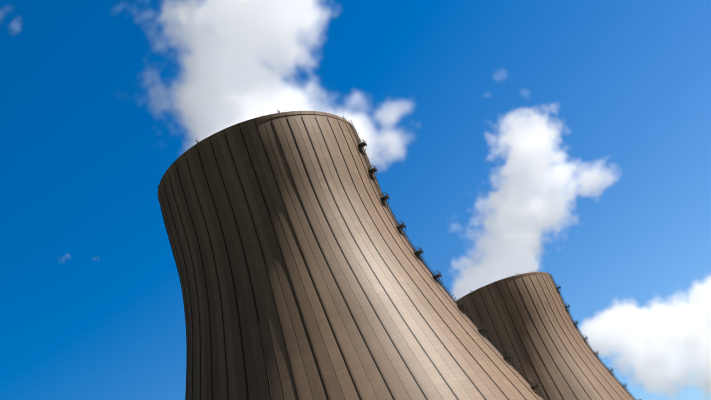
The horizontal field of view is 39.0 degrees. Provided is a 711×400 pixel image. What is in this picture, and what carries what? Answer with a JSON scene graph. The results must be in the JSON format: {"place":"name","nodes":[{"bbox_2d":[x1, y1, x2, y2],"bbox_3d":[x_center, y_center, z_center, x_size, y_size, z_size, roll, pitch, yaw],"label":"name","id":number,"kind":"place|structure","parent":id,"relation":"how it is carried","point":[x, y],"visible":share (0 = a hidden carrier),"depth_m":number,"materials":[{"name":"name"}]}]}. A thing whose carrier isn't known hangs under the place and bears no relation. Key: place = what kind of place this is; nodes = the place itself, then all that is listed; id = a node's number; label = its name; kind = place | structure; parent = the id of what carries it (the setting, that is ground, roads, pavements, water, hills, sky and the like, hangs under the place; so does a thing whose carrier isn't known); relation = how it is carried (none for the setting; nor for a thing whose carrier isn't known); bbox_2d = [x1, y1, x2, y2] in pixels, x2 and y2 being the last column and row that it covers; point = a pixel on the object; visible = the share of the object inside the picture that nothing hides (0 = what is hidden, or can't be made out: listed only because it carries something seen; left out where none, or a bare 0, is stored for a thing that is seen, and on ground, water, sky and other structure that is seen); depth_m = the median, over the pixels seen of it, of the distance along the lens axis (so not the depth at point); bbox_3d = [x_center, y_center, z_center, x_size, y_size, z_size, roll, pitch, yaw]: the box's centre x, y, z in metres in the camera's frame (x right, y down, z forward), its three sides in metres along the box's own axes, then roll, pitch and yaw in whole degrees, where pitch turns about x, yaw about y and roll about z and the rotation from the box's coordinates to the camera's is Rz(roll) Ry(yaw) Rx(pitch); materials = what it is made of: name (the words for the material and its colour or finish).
{"place":"outdoors","nodes":[
{"label":"outdoors","id":0,"kind":"place"},
{"bbox_2d":[0,0,710,399],"label":"sky","id":1,"kind":"structure","parent":0,"point":[568,140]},
{"label":"ground","id":2,"kind":"structure","parent":0,"visible":0},
{"bbox_2d":[157,110,547,399],"bbox_3d":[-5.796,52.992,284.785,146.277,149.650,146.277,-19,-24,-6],"label":"cooling tower","id":3,"kind":"structure","parent":2,"relation":"on","point":[304,272],"depth_m":264.82,"materials":[{"name":"paint"}]},
{"bbox_2d":[456,272,640,399],"bbox_3d":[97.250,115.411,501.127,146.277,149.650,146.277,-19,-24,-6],"label":"cooling tower","id":4,"kind":"structure","parent":2,"relation":"on","point":[528,322],"depth_m":490.38,"materials":[{"name":"paint"}]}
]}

